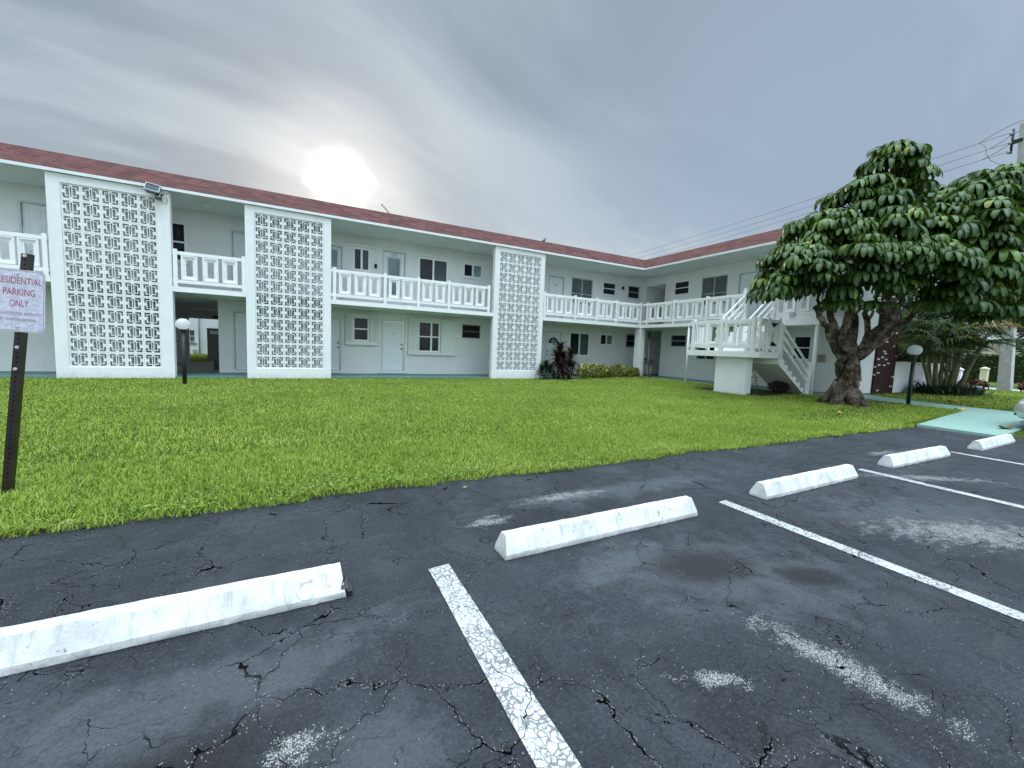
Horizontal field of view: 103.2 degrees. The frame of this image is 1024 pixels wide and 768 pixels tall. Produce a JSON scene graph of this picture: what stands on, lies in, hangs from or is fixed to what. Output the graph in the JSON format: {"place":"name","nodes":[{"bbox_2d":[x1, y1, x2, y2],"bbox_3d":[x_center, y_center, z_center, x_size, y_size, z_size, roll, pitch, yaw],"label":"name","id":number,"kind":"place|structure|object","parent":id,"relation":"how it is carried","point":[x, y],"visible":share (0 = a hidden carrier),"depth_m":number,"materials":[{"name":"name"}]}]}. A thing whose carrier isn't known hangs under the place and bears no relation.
{"place":"outdoors","nodes":[
{"label":"outdoors","id":0,"kind":"place"},
{"bbox_2d":[189,309,316,353],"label":"building","id":1,"kind":"structure","parent":0,"point":[198,332],"depth_m":28.21,"materials":[{"name":"paint"}]},
{"bbox_2d":[189,330,196,342],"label":"window","id":2,"kind":"structure","parent":1,"relation":"in","point":[191,332],"depth_m":28.08,"materials":[{"name":"glass"}]},
{"bbox_2d":[0,427,1023,767],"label":"parking lot","id":3,"kind":"structure","parent":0,"point":[714,633],"depth_m":1.95,"materials":[{"name":"grey asphalt"}]},
{"bbox_2d":[0,562,352,676],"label":"wheel stop","id":4,"kind":"object","parent":3,"relation":"on","point":[29,646],"visible":1,"depth_m":1.77,"materials":[{"name":"paint"}]},
{"bbox_2d":[429,564,581,767],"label":"parking line","id":5,"kind":"object","parent":3,"relation":"on","point":[544,742],"visible":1,"depth_m":1.60,"materials":[{"name":"paint"}]},
{"bbox_2d":[494,495,697,560],"bbox_3d":[0.711,1.016,3.001,1.779,0.142,0.173,0,6,-28],"label":"wheel stop","id":6,"kind":"object","parent":3,"relation":"on","point":[529,540],"visible":1,"depth_m":2.85,"materials":[{"name":"paint"}]},
{"bbox_2d":[749,464,857,499],"bbox_3d":[3.122,1.001,4.269,1.779,0.142,0.173,0,6,-28],"label":"wheel stop","id":7,"kind":"object","parent":3,"relation":"on","point":[768,489],"visible":1,"depth_m":4.11,"materials":[{"name":"paint"}]},
{"bbox_2d":[720,500,1023,620],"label":"parking line","id":8,"kind":"object","parent":3,"relation":"on","point":[1011,612],"visible":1,"depth_m":2.64,"materials":[{"name":"paint"}]},
{"bbox_2d":[877,446,950,467],"bbox_3d":[5.569,0.983,5.583,1.779,0.142,0.173,0,6,-27],"label":"wheel stop","id":9,"kind":"object","parent":3,"relation":"on","point":[900,459],"visible":1,"depth_m":5.42,"materials":[{"name":"paint"}]},
{"bbox_2d":[859,468,1023,507],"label":"parking line","id":10,"kind":"object","parent":3,"relation":"on","point":[961,492],"visible":1,"depth_m":4.33,"materials":[{"name":"paint"}]},
{"bbox_2d":[951,451,1023,464],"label":"parking line","id":11,"kind":"object","parent":3,"relation":"on","point":[987,458],"visible":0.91,"depth_m":5.88,"materials":[{"name":"paint"}]},
{"bbox_2d":[967,434,1014,450],"bbox_3d":[8.149,0.973,6.870,1.779,0.142,0.173,0,6,-28],"label":"wheel stop","id":12,"kind":"object","parent":3,"relation":"on","point":[991,442],"visible":1,"depth_m":6.66,"materials":[{"name":"paint"}]},
{"bbox_2d":[1013,398,1023,425],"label":"parked car","id":13,"kind":"object","parent":3,"relation":"on","point":[1018,408],"visible":1,"depth_m":8.14,"materials":[{"name":"silver metal"}]},
{"bbox_2d":[0,353,1023,540],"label":"lawn","id":14,"kind":"structure","parent":0,"point":[1019,433],"depth_m":6.32,"materials":[{"name":"plant"}]},
{"bbox_2d":[0,253,45,492],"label":"parking sign","id":15,"kind":"object","parent":14,"relation":"on","point":[22,300],"visible":0.99,"depth_m":3.18,"materials":[{"name":"white metal"}]},
{"bbox_2d":[44,171,176,377],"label":"screen wall","id":16,"kind":"structure","parent":14,"relation":"on","point":[60,238],"depth_m":11.40,"materials":[{"name":"paint"}]},
{"bbox_2d":[143,182,169,203],"bbox_3d":[-10.091,-5.426,11.550,0.550,0.517,0.298,0,6,-27],"label":"floodlight","id":17,"kind":"object","parent":16,"relation":"attached to","point":[152,188],"visible":1,"depth_m":11.46,"materials":[{"name":"metal"}]},
{"bbox_2d":[175,318,195,383],"bbox_3d":[-8.684,-0.804,10.757,0.378,1.855,0.326,4,5,14],"label":"lamp post","id":18,"kind":"object","parent":14,"relation":"on","point":[182,325],"visible":1,"depth_m":10.71,"materials":[{"name":"metal"}]},
{"bbox_2d":[244,204,330,377],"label":"screen wall","id":19,"kind":"structure","parent":14,"relation":"on","point":[251,212],"depth_m":13.37,"materials":[{"name":"paint"}]},
{"bbox_2d":[0,142,902,394],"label":"apartment building","id":20,"kind":"structure","parent":14,"relation":"on","point":[428,283],"depth_m":15.95,"materials":[{"name":"paint"}]},
{"bbox_2d":[17,200,47,271],"bbox_3d":[-13.903,-4.268,12.028,0.934,2.112,0.102,0,6,-27],"label":"door","id":21,"kind":"structure","parent":20,"relation":"in","point":[34,216],"depth_m":11.90,"materials":[{"name":"paint"}]},
{"bbox_2d":[151,218,188,263],"bbox_3d":[-11.250,-4.670,13.303,1.020,1.340,0.115,0,6,-27],"label":"window","id":22,"kind":"structure","parent":20,"relation":"in","point":[179,228],"depth_m":13.43,"materials":[{"name":"paint"}]},
{"bbox_2d":[206,328,218,369],"bbox_3d":[-11.287,-1.339,15.570,0.555,1.554,0.940,0,6,-27],"label":"cabinet","id":23,"kind":"object","parent":20,"relation":"on","point":[213,344],"visible":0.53,"depth_m":15.13,"materials":[{"name":"brown paint"}]},
{"bbox_2d":[230,229,262,293],"bbox_3d":[-9.377,-4.293,14.355,0.934,2.112,0.102,0,6,-27],"label":"door","id":24,"kind":"structure","parent":20,"relation":"in","point":[237,239],"depth_m":14.24,"materials":[{"name":"paint"}]},
{"bbox_2d":[231,310,263,372],"bbox_3d":[-9.464,-1.503,14.587,1.080,2.192,0.150,0,6,-27],"label":"door","id":25,"kind":"structure","parent":20,"relation":"in","point":[239,319],"depth_m":14.50,"materials":[{"name":"paint"}]},
{"bbox_2d":[316,242,342,299],"bbox_3d":[-7.003,-4.280,15.578,0.934,2.102,0.102,0,6,-27],"label":"door","id":26,"kind":"structure","parent":20,"relation":"in","point":[336,252],"depth_m":15.64,"materials":[{"name":"paint"}]},
{"bbox_2d":[315,316,343,372],"bbox_3d":[-7.143,-1.511,15.781,1.080,2.162,0.150,0,6,-27],"label":"door","id":27,"kind":"structure","parent":20,"relation":"in","point":[336,323],"depth_m":15.90,"materials":[{"name":"paint"}]},
{"bbox_2d":[344,313,377,345],"bbox_3d":[-6.014,-2.166,16.214,1.260,1.240,0.215,0,6,-27],"label":"window","id":28,"kind":"structure","parent":20,"relation":"in","point":[360,324],"depth_m":16.25,"materials":[{"name":"paint"}]},
{"bbox_2d":[346,243,376,272],"bbox_3d":[-5.924,-4.934,15.976,1.140,1.040,0.185,0,6,-27],"label":"window","id":29,"kind":"structure","parent":20,"relation":"in","point":[361,256],"depth_m":16.01,"materials":[{"name":"paint"}]},
{"bbox_2d":[379,320,405,372],"bbox_3d":[-4.954,-1.547,16.903,1.100,2.192,0.150,0,6,-27],"label":"door","id":30,"kind":"structure","parent":20,"relation":"in","point":[392,342],"depth_m":16.93,"materials":[{"name":"paint"}]},
{"bbox_2d":[382,249,405,304],"bbox_3d":[-4.853,-4.357,16.676,0.944,2.152,0.102,0,6,-27],"label":"door","id":31,"kind":"structure","parent":20,"relation":"in","point":[393,264],"depth_m":16.66,"materials":[{"name":"paint"}]},
{"bbox_2d":[407,317,456,355],"bbox_3d":[-3.428,-2.031,17.560,2.150,1.580,0.215,0,6,-27],"label":"window","id":32,"kind":"structure","parent":20,"relation":"in","point":[423,335],"depth_m":17.58,"materials":[{"name":"paint"}]},
{"bbox_2d":[416,253,450,286],"bbox_3d":[-3.354,-4.824,17.310,1.510,1.250,0.185,0,6,-27],"label":"window","id":33,"kind":"structure","parent":20,"relation":"in","point":[428,268],"depth_m":17.34,"materials":[{"name":"paint"}]},
{"bbox_2d":[461,324,480,339],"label":"window","id":34,"kind":"structure","parent":20,"relation":"in","point":[469,332],"depth_m":18.41,"materials":[{"name":"black glass"}]},
{"bbox_2d":[462,260,486,279],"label":"window","id":35,"kind":"structure","parent":20,"relation":"in","point":[470,271],"depth_m":18.15,"materials":[{"name":"paint"}]},
{"bbox_2d":[544,331,561,374],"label":"door","id":36,"kind":"structure","parent":20,"relation":"in","point":[550,336],"depth_m":20.47,"materials":[{"name":"paint"}]},
{"bbox_2d":[547,275,564,317],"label":"door","id":37,"kind":"structure","parent":20,"relation":"in","point":[556,285],"depth_m":20.28,"materials":[{"name":"paint"}]},
{"bbox_2d":[567,332,590,357],"bbox_3d":[3.525,-2.048,21.193,1.430,1.310,0.115,0,6,-27],"label":"window","id":38,"kind":"structure","parent":20,"relation":"in","point":[581,340],"depth_m":21.24,"materials":[{"name":"glass"}]},
{"bbox_2d":[571,277,592,305],"bbox_3d":[3.611,-4.745,20.943,1.420,1.350,0.115,0,6,-27],"label":"window","id":39,"kind":"structure","parent":20,"relation":"in","point":[583,288],"depth_m":20.95,"materials":[{"name":"glass"}]},
{"bbox_2d":[598,333,613,346],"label":"window","id":40,"kind":"structure","parent":20,"relation":"in","point":[606,340],"depth_m":21.99,"materials":[{"name":"glass"}]},
{"bbox_2d":[602,282,616,296],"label":"window","id":41,"kind":"structure","parent":20,"relation":"in","point":[609,289],"depth_m":21.76,"materials":[{"name":"glass"}]},
{"bbox_2d":[625,334,634,348],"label":"window","id":42,"kind":"structure","parent":20,"relation":"in","point":[630,338],"depth_m":22.79,"materials":[{"name":"black glass"}]},
{"bbox_2d":[627,285,639,299],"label":"window","id":43,"kind":"structure","parent":20,"relation":"in","point":[633,291],"depth_m":22.56,"materials":[{"name":"glass"}]},
{"bbox_2d":[669,335,686,347],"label":"window","id":44,"kind":"structure","parent":20,"relation":"in","point":[677,341],"depth_m":20.74,"materials":[{"name":"glass"}]},
{"bbox_2d":[672,280,689,296],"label":"window","id":45,"kind":"structure","parent":20,"relation":"in","point":[681,288],"depth_m":20.51,"materials":[{"name":"glass"}]},
{"bbox_2d":[694,347,713,360],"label":"window","id":46,"kind":"structure","parent":20,"relation":"in","point":[702,358],"depth_m":19.34,"materials":[{"name":"glass"}]},
{"bbox_2d":[699,274,727,306],"bbox_3d":[9.408,-4.332,18.896,0.115,1.350,1.430,0,6,-27],"label":"window","id":47,"kind":"structure","parent":20,"relation":"in","point":[714,286],"depth_m":18.87,"materials":[{"name":"glass"}]},
{"bbox_2d":[736,270,758,318],"bbox_3d":[10.187,-3.769,17.477,0.102,2.082,0.964,0,6,-27],"label":"door","id":48,"kind":"structure","parent":20,"relation":"in","point":[746,279],"depth_m":17.49,"materials":[{"name":"paint"}]},
{"bbox_2d":[789,336,811,361],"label":"window","id":49,"kind":"structure","parent":20,"relation":"in","point":[804,343],"depth_m":15.56,"materials":[{"name":"glass"}]},
{"bbox_2d":[489,246,545,378],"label":"screen wall","id":50,"kind":"structure","parent":14,"relation":"on","point":[532,262],"depth_m":17.32,"materials":[{"name":"paint"}]},
{"bbox_2d":[536,360,557,378],"bbox_3d":[1.491,-0.625,17.734,1.137,0.891,0.726,0,6,-27],"label":"ti plant","id":51,"kind":"object","parent":14,"relation":"on","point":[548,369],"visible":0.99,"depth_m":17.65,"materials":[{"name":"green plant"}]},
{"bbox_2d":[549,341,570,379],"bbox_3d":[2.155,-1.069,18.049,1.304,1.768,1.176,0,6,-27],"label":"ti plant","id":52,"kind":"object","parent":14,"relation":"on","point":[560,358],"visible":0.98,"depth_m":17.87,"materials":[{"name":"red plant"}]},
{"bbox_2d":[550,370,571,379],"bbox_3d":[2.189,-0.419,17.965,1.246,0.533,0.488,-1,6,-33],"label":"ti plant","id":53,"kind":"object","parent":14,"relation":"on","point":[563,376],"visible":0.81,"depth_m":17.94,"materials":[{"name":"green plant"}]},
{"bbox_2d":[564,345,579,378],"bbox_3d":[2.658,-0.981,18.317,1.012,1.587,1.105,4,5,19],"label":"ti plant","id":54,"kind":"object","parent":14,"relation":"on","point":[570,352],"visible":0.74,"depth_m":18.23,"materials":[{"name":"red plant"}]},
{"bbox_2d":[575,363,590,376],"bbox_3d":[3.268,-0.599,18.744,0.802,0.728,0.713,0,6,-27],"label":"croton bush","id":55,"kind":"object","parent":14,"relation":"on","point":[580,373],"visible":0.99,"depth_m":18.65,"materials":[{"name":"green plant"}]},
{"bbox_2d":[587,363,599,377],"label":"croton bush","id":56,"kind":"object","parent":14,"relation":"on","point":[593,373],"visible":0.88,"depth_m":18.87,"materials":[{"name":"green plant"}]},
{"bbox_2d":[594,364,607,377],"bbox_3d":[4.228,-0.612,19.221,0.662,0.744,0.697,0,6,-27],"label":"croton bush","id":57,"kind":"object","parent":14,"relation":"on","point":[603,369],"visible":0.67,"depth_m":19.08,"materials":[{"name":"green plant"}]},
{"bbox_2d":[605,366,615,376],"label":"croton bush","id":58,"kind":"object","parent":14,"relation":"on","point":[611,371],"visible":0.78,"depth_m":19.30,"materials":[{"name":"green plant"}]},
{"bbox_2d":[613,363,625,376],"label":"croton bush","id":59,"kind":"object","parent":14,"relation":"on","point":[621,371],"visible":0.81,"depth_m":19.59,"materials":[{"name":"green plant"}]},
{"bbox_2d":[623,365,633,376],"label":"croton bush","id":60,"kind":"object","parent":14,"relation":"on","point":[626,367],"visible":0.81,"depth_m":19.85,"materials":[{"name":"green plant"}]},
{"bbox_2d":[630,367,640,376],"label":"croton bush","id":61,"kind":"object","parent":14,"relation":"on","point":[636,371],"visible":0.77,"depth_m":20.05,"materials":[{"name":"green plant"}]},
{"bbox_2d":[642,357,653,376],"bbox_3d":[6.811,-0.815,20.311,1.041,1.173,0.647,0,6,-27],"label":"dragon tree","id":62,"kind":"object","parent":14,"relation":"on","point":[646,358],"visible":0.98,"depth_m":20.24,"materials":[{"name":"green plant"}]},
{"bbox_2d":[645,331,652,375],"bbox_3d":[6.930,-1.507,20.719,0.751,2.489,0.730,0,6,-27],"label":"dragon tree","id":63,"kind":"object","parent":14,"relation":"on","point":[649,334],"visible":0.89,"depth_m":20.66,"materials":[{"name":"green plant"}]},
{"bbox_2d":[695,387,776,395],"bbox_3d":[8.323,0.302,14.543,2.300,0.145,2.300,0,6,-27],"label":"mulch bed","id":64,"kind":"object","parent":14,"relation":"on","point":[757,393],"visible":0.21,"depth_m":13.82,"materials":[{"name":"brown soil"}]},
{"bbox_2d":[687,288,811,394],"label":"staircase","id":65,"kind":"structure","parent":14,"relation":"on","point":[737,358],"depth_m":13.61,"materials":[{"name":"white paint"}]},
{"bbox_2d":[750,368,758,389],"bbox_3d":[8.909,-0.237,15.204,0.473,0.863,0.426,0,6,-27],"label":"folding chair","id":66,"kind":"object","parent":14,"relation":"on","point":[755,377],"visible":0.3,"depth_m":15.01,"materials":[{"name":"white metal"}]},
{"bbox_2d":[767,380,790,393],"bbox_3d":[9.058,0.121,13.771,0.818,0.524,0.706,0,6,-27],"label":"bush","id":67,"kind":"object","parent":14,"relation":"on","point":[778,387],"visible":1,"depth_m":13.66,"materials":[{"name":"green plant"}]},
{"bbox_2d":[744,139,1023,406],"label":"umbrella tree","id":68,"kind":"object","parent":14,"relation":"on","point":[909,229],"visible":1,"depth_m":10.52,"materials":[{"name":"green plant"}]},
{"bbox_2d":[906,345,922,404],"bbox_3d":[11.496,-0.196,11.669,0.326,1.855,0.326,0,6,-27],"label":"lamp post","id":69,"kind":"object","parent":14,"relation":"on","point":[914,351],"visible":0.98,"depth_m":11.62,"materials":[{"name":"metal"}]},
{"bbox_2d":[892,362,939,392],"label":"garden wall","id":70,"kind":"structure","parent":14,"relation":"on","point":[901,377],"depth_m":16.66,"materials":[{"name":"white paint"}]},
{"bbox_2d":[896,296,966,372],"bbox_3d":[22.639,-2.544,22.548,3.961,5.368,5.475,3,5,7],"label":"dark tree","id":71,"kind":"object","parent":14,"relation":"on","point":[906,304],"visible":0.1,"depth_m":21.79,"materials":[{"name":"green plant"}]},
{"bbox_2d":[903,380,962,394],"bbox_3d":[16.869,0.133,16.209,2.022,0.591,1.662,0,6,-27],"label":"bromeliad","id":72,"kind":"object","parent":14,"relation":"on","point":[923,389],"visible":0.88,"depth_m":15.98,"materials":[{"name":"green plant"}]},
{"bbox_2d":[925,380,987,396],"bbox_3d":[17.444,0.133,16.278,1.994,0.627,2.144,0,6,-27],"label":"bromeliad","id":73,"kind":"object","parent":14,"relation":"on","point":[964,391],"visible":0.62,"depth_m":15.79,"materials":[{"name":"green plant"}]},
{"bbox_2d":[893,308,1023,388],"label":"palm clump","id":74,"kind":"object","parent":14,"relation":"on","point":[958,338],"visible":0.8,"depth_m":15.91,"materials":[{"name":"green plant"}]},
{"bbox_2d":[956,379,976,384],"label":"red plant","id":75,"kind":"object","parent":14,"relation":"on","point":[968,382],"visible":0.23,"depth_m":21.48,"materials":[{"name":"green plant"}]},
{"bbox_2d":[969,379,988,388],"bbox_3d":[24.802,0.023,21.542,0.913,0.608,0.857,0,6,-27],"label":"red plant","id":76,"kind":"object","parent":14,"relation":"on","point":[980,383],"visible":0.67,"depth_m":21.35,"materials":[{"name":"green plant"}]},
{"bbox_2d":[963,380,995,396],"bbox_3d":[18.510,0.137,16.343,2.631,0.692,1.935,2,5,-7],"label":"bromeliad","id":77,"kind":"object","parent":14,"relation":"on","point":[979,392],"visible":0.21,"depth_m":16.14,"materials":[{"name":"green plant"}]},
{"bbox_2d":[996,123,1023,390],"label":"utility pole","id":78,"kind":"object","parent":14,"relation":"on","point":[1005,378],"visible":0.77,"depth_m":20.74,"materials":[{"name":"concrete"}]},
{"bbox_2d":[630,133,1008,255],"bbox_3d":[7.097,-15.939,56.126,0.019,1.421,80.051,0,6,-27],"label":"power line","id":79,"kind":"object","parent":78,"relation":"attached to","point":[831,192],"visible":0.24,"depth_m":29.02,"materials":[{"name":"black rubber"}]},
{"bbox_2d":[639,144,1004,257],"bbox_3d":[7.078,-15.451,56.169,0.019,1.421,80.051,0,6,-27],"label":"power line","id":80,"kind":"object","parent":78,"relation":"attached to","point":[819,203],"visible":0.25,"depth_m":30.54,"materials":[{"name":"black rubber"}]},
{"bbox_2d":[647,153,1003,259],"bbox_3d":[7.060,-15.013,56.207,0.019,1.421,80.051,0,6,-27],"label":"power line","id":81,"kind":"object","parent":78,"relation":"attached to","point":[817,210],"visible":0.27,"depth_m":30.13,"materials":[{"name":"black rubber"}]},
{"bbox_2d":[1015,382,1023,391],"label":"red plant","id":82,"kind":"object","parent":14,"relation":"on","point":[1020,388],"visible":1,"depth_m":20.12,"materials":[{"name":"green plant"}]},
{"bbox_2d":[0,0,1023,339],"label":"sky","id":83,"kind":"structure","parent":0,"point":[626,128],"materials":[{"name":"grey"}]},
{"bbox_2d":[863,394,1023,436],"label":"path","id":84,"kind":"structure","parent":0,"point":[978,421],"depth_m":9.03,"materials":[{"name":"green paint"}]},
{"bbox_2d":[999,425,1012,428],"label":"fallen leaf","id":85,"kind":"object","parent":84,"relation":"on","point":[1007,427],"visible":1,"depth_m":8.18,"materials":[{"name":"brown plant"}]},
{"bbox_2d":[957,367,963,380],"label":"gate pillar","id":86,"kind":"structure","parent":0,"point":[960,374],"depth_m":25.40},
{"bbox_2d":[965,381,1021,387],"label":"verge","id":87,"kind":"structure","parent":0,"point":[992,384],"depth_m":27.91,"materials":[{"name":"green plant"}]},
{"bbox_2d":[902,322,990,365],"bbox_3d":[34.054,-3.348,32.514,5.262,6.121,5.515,0,6,-27],"label":"dark tree","id":88,"kind":"object","parent":87,"relation":"on","point":[965,357],"visible":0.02,"depth_m":31.13,"materials":[{"name":"green plant"}]},
{"bbox_2d":[904,335,1022,361],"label":"house","id":89,"kind":"structure","parent":87,"relation":"on","point":[996,345],"depth_m":35.31,"materials":[{"name":"concrete"}]},
{"bbox_2d":[979,367,990,381],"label":"gate pillar","id":90,"kind":"structure","parent":87,"relation":"on","point":[984,374],"depth_m":30.30,"materials":[{"name":"white concrete"}]},
{"bbox_2d":[961,353,1023,383],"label":"hedge","id":91,"kind":"object","parent":87,"relation":"on","point":[991,361],"visible":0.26,"depth_m":32.49,"materials":[{"name":"green plant"}]},
{"bbox_2d":[994,323,1023,354],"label":"dark tree","id":92,"kind":"object","parent":87,"relation":"on","point":[1021,334],"visible":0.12,"depth_m":35.26,"materials":[{"name":"green plant"}]}
]}

